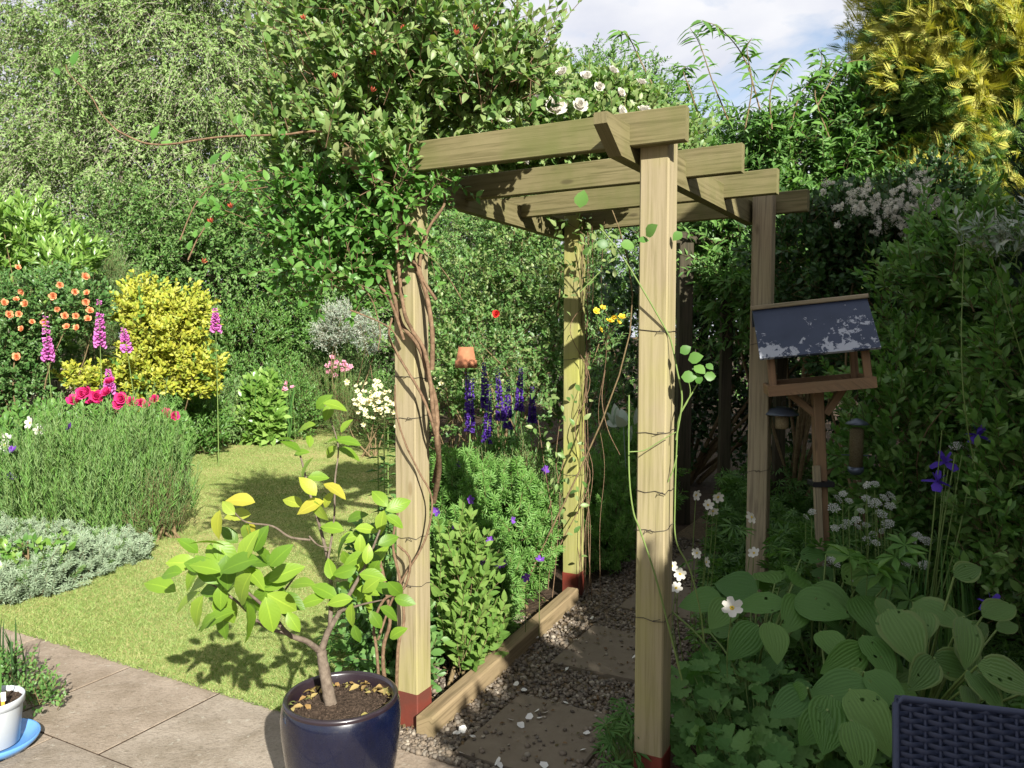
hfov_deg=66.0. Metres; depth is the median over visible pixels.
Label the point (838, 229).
firethorn
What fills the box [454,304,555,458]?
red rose
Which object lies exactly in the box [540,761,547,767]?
petal
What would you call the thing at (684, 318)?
trellis frame
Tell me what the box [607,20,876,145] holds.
wand shrub
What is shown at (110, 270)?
tamarisk bush
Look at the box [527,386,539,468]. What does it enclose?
lupin
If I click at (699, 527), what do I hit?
path
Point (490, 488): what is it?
hardy geranium
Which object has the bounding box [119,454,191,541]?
rosemary bush
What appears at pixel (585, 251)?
old vine
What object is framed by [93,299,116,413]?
foxglove
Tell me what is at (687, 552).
stepping stone
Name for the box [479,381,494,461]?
lupin
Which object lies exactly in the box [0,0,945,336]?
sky
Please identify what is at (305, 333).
border clump
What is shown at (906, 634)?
hosta
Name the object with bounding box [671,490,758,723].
anemone
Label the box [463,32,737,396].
round tree
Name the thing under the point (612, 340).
yellow loosestrife
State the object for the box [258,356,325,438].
border clump
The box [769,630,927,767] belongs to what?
hosta
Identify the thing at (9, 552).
yellow leaved plant
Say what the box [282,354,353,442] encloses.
pink geranium
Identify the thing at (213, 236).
hazel tree
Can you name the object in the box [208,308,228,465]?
foxglove
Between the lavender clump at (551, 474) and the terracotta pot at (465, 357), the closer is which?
the lavender clump at (551, 474)
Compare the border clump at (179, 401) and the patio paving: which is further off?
the border clump at (179, 401)
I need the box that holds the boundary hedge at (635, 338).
[9,235,801,403]
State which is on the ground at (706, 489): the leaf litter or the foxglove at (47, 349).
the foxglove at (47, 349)
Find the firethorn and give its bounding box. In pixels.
[728,129,996,551]
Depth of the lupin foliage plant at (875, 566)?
3.20 m
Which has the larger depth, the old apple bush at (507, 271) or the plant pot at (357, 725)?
the old apple bush at (507, 271)
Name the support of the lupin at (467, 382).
on the ground at (706, 489)
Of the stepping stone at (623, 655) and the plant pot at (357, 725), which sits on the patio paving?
the plant pot at (357, 725)
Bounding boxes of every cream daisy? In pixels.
[335,371,394,456]
[429,370,471,456]
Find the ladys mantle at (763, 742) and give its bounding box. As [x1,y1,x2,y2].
[670,643,885,767]
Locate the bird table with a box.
[750,293,880,621]
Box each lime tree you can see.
[0,0,270,395]
[165,12,519,382]
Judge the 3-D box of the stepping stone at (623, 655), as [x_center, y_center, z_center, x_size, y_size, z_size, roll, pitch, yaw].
[0.519,1.348,3.927,0.480,0.036,0.540,2,4,28]
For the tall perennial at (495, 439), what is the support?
on the ground at (706, 489)
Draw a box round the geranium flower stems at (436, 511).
[433,464,548,631]
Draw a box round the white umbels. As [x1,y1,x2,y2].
[678,441,971,670]
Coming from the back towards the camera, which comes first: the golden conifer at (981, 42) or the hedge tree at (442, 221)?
the hedge tree at (442, 221)
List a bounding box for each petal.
[459,725,466,732]
[497,762,502,767]
[517,721,523,727]
[525,713,532,718]
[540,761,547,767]
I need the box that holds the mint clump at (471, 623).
[430,498,514,688]
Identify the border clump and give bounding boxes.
[132,383,194,454]
[169,374,235,455]
[192,372,252,444]
[201,286,302,414]
[231,366,291,446]
[253,281,340,426]
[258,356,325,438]
[287,331,386,430]
[293,358,362,437]
[356,367,439,442]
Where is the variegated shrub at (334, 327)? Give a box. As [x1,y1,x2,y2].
[307,294,392,434]
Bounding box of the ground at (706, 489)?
[0,337,1023,767]
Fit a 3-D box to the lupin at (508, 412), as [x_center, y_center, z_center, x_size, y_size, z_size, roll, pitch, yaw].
[-0.029,0.571,6.462,0.160,1.243,0.173,0,4,0]
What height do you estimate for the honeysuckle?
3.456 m
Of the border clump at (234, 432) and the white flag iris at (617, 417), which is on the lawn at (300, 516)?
the border clump at (234, 432)
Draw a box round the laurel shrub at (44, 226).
[0,185,112,401]
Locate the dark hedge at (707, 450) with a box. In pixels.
[586,124,924,483]
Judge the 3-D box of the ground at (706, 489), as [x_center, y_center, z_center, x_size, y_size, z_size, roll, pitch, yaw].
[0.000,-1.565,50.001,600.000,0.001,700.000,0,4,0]
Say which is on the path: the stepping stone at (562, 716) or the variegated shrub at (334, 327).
the stepping stone at (562, 716)
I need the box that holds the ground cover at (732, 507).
[0,403,1023,767]
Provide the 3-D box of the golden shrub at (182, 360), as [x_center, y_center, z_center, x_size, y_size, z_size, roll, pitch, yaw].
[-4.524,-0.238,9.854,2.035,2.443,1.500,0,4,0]
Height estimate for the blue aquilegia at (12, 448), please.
0.893 m
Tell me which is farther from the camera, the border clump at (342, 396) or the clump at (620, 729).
the border clump at (342, 396)
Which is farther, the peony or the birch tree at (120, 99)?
the birch tree at (120, 99)
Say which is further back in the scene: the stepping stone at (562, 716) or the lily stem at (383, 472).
the lily stem at (383, 472)
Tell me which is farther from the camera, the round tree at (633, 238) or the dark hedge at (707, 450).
the round tree at (633, 238)
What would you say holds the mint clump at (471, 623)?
on the ground at (706, 489)
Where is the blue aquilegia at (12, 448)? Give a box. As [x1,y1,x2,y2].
[2,422,76,516]
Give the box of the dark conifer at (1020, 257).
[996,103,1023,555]
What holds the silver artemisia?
on the lawn at (300, 516)
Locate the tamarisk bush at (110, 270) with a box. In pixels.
[14,230,153,417]
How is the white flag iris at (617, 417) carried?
on the ground at (706, 489)
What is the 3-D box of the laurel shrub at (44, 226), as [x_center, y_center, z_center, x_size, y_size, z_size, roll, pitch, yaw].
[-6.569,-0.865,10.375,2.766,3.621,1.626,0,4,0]
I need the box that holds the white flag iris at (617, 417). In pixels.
[606,403,637,553]
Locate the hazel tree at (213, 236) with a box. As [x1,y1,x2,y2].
[16,155,393,412]
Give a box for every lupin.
[464,372,478,449]
[464,378,475,452]
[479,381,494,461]
[480,362,490,447]
[491,367,509,459]
[502,379,514,455]
[506,367,526,457]
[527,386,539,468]
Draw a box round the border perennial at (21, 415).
[0,395,87,504]
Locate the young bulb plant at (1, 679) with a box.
[0,630,13,697]
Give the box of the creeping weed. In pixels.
[0,640,68,716]
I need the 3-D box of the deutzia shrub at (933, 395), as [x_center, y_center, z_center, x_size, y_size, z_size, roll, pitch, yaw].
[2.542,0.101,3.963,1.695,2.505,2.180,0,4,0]
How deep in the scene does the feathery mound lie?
6.24 m
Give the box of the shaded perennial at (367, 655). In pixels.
[331,494,450,691]
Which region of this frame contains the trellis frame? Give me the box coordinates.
[674,231,802,524]
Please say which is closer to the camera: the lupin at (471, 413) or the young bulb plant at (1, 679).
the young bulb plant at (1, 679)
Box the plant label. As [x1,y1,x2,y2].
[1,692,5,705]
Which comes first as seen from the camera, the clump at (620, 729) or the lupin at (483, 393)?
the clump at (620, 729)
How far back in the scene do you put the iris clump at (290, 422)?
11.47 m
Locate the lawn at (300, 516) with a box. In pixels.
[0,428,395,707]
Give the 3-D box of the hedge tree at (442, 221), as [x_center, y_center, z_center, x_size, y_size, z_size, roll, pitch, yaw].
[-1.681,-1.694,15.037,6.589,4.793,2.844,0,4,0]
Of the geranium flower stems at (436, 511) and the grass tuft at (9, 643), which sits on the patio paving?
the grass tuft at (9, 643)
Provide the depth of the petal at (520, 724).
3.17 m
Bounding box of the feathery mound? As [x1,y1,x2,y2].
[0,378,204,540]
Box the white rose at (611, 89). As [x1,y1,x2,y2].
[442,39,723,597]
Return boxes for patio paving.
[0,626,460,767]
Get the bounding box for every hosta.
[673,547,848,694]
[767,544,908,677]
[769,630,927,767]
[874,561,1023,706]
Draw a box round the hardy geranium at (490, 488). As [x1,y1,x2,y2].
[429,444,565,640]
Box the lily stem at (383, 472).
[365,400,395,604]
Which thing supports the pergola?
on the ground at (706, 489)
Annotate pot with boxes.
[0,685,24,750]
[280,671,400,767]
[455,347,476,445]
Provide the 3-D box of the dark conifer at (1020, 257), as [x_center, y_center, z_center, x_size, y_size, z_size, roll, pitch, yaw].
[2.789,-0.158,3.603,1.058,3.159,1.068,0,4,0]
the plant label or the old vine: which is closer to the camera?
the plant label
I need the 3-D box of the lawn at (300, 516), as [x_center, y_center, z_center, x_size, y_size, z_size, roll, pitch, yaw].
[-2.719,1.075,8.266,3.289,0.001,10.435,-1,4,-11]
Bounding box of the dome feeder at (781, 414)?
[765,396,798,428]
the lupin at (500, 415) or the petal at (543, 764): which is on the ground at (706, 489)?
the lupin at (500, 415)
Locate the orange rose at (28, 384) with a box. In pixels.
[0,258,121,416]
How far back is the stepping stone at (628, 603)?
4.58 m
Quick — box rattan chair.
[892,695,1023,767]
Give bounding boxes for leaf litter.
[400,554,706,764]
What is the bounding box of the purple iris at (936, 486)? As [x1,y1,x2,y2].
[895,425,1000,685]
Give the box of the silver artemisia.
[0,511,157,605]
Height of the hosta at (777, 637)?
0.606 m
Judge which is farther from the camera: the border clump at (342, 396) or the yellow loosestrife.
the border clump at (342, 396)
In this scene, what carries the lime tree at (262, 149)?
on the ground at (706, 489)
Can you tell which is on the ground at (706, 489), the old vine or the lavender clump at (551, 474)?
the lavender clump at (551, 474)
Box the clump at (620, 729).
[590,697,651,767]
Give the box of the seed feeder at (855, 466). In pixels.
[841,391,870,474]
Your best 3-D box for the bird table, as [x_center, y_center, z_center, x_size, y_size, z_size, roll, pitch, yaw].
[1.472,0.464,3.945,0.567,1.818,0.440,1,4,13]
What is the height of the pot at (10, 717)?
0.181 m
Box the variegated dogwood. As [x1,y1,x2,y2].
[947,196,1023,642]
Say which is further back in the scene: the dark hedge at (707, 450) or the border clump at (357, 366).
the border clump at (357, 366)
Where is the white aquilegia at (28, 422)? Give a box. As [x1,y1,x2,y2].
[0,416,61,512]
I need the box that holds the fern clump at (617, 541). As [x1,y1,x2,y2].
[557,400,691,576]
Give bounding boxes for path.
[453,499,813,767]
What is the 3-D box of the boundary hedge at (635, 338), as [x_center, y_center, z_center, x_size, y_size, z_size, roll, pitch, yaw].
[-2.018,-1.562,17.938,27.100,4.382,2.431,0,4,0]
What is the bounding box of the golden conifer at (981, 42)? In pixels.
[798,0,1023,465]
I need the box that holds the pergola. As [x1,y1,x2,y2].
[342,105,809,767]
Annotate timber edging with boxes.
[416,587,578,738]
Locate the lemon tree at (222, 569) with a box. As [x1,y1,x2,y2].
[144,395,415,705]
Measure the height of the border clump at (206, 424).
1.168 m
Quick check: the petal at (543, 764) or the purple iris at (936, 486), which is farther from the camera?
the purple iris at (936, 486)
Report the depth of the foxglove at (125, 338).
8.78 m
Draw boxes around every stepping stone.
[453,694,611,767]
[549,625,678,683]
[618,586,700,623]
[672,547,744,572]
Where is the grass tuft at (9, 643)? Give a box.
[0,618,25,685]
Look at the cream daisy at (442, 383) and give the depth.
9.80 m
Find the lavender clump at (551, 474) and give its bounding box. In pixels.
[455,423,562,543]
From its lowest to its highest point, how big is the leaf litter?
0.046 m
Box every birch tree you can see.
[0,0,333,408]
[158,0,536,403]
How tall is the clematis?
1.639 m
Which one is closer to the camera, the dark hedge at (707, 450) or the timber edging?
the timber edging
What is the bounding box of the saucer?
[0,718,40,760]
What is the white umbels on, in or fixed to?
on the ground at (706, 489)
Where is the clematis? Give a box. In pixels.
[574,190,715,679]
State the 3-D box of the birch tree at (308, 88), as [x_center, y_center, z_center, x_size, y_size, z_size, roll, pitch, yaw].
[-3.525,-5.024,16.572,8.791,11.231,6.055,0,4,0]
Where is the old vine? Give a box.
[514,213,629,599]
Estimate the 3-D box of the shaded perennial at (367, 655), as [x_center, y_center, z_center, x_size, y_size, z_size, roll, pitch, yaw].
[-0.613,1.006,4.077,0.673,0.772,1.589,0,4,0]
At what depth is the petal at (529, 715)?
3.24 m
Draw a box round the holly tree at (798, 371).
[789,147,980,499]
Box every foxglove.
[40,315,59,398]
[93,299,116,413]
[103,369,117,419]
[119,327,137,396]
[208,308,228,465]
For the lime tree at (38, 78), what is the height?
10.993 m
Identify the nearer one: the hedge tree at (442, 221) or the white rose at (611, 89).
the white rose at (611, 89)
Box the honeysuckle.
[54,0,582,688]
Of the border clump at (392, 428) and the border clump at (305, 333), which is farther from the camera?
the border clump at (305, 333)
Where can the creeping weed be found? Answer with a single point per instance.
(44, 688)
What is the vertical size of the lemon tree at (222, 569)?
1.039 m
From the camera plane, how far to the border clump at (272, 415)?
11.20 m
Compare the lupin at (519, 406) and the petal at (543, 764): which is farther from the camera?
the lupin at (519, 406)
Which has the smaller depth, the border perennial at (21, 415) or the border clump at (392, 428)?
the border perennial at (21, 415)
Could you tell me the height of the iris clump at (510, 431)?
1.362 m
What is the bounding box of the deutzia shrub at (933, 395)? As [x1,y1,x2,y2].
[810,171,1023,623]
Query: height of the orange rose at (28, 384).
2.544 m
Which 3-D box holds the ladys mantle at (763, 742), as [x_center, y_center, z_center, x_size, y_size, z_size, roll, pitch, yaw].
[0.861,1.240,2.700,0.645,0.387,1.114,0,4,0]
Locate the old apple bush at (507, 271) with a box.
[370,193,638,450]
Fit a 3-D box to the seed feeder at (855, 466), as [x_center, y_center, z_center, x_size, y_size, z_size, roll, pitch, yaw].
[1.757,0.243,4.051,0.185,0.454,0.116,-3,5,-42]
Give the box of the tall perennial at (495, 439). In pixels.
[430,423,621,545]
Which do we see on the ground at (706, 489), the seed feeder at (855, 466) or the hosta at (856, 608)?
the hosta at (856, 608)
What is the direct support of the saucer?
on the patio paving
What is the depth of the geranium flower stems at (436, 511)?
4.03 m
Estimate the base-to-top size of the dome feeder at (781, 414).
0.186 m
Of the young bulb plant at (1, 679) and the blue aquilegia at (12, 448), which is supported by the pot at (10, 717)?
the young bulb plant at (1, 679)
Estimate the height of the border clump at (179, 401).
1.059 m
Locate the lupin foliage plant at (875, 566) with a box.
[822,533,929,670]
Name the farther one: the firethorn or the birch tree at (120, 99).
the birch tree at (120, 99)
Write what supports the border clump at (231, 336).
on the ground at (706, 489)
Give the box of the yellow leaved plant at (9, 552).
[0,526,75,572]
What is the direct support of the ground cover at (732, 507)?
on the ground at (706, 489)
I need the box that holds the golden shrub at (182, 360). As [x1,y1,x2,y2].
[50,269,230,413]
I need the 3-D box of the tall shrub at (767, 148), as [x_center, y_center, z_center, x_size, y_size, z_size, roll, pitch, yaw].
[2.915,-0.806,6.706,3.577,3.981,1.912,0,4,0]
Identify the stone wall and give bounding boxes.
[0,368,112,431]
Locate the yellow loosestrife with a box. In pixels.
[584,298,637,465]
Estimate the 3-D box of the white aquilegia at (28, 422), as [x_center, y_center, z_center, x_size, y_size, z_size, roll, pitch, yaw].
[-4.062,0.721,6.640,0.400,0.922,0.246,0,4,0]
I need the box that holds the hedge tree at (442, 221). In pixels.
[266,206,594,417]
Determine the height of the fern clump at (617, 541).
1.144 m
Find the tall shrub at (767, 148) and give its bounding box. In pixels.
[675,53,1023,506]
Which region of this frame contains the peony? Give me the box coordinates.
[54,377,196,472]
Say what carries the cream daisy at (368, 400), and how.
on the lawn at (300, 516)
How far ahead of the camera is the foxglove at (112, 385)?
8.51 m
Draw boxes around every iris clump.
[235,368,304,444]
[475,358,531,460]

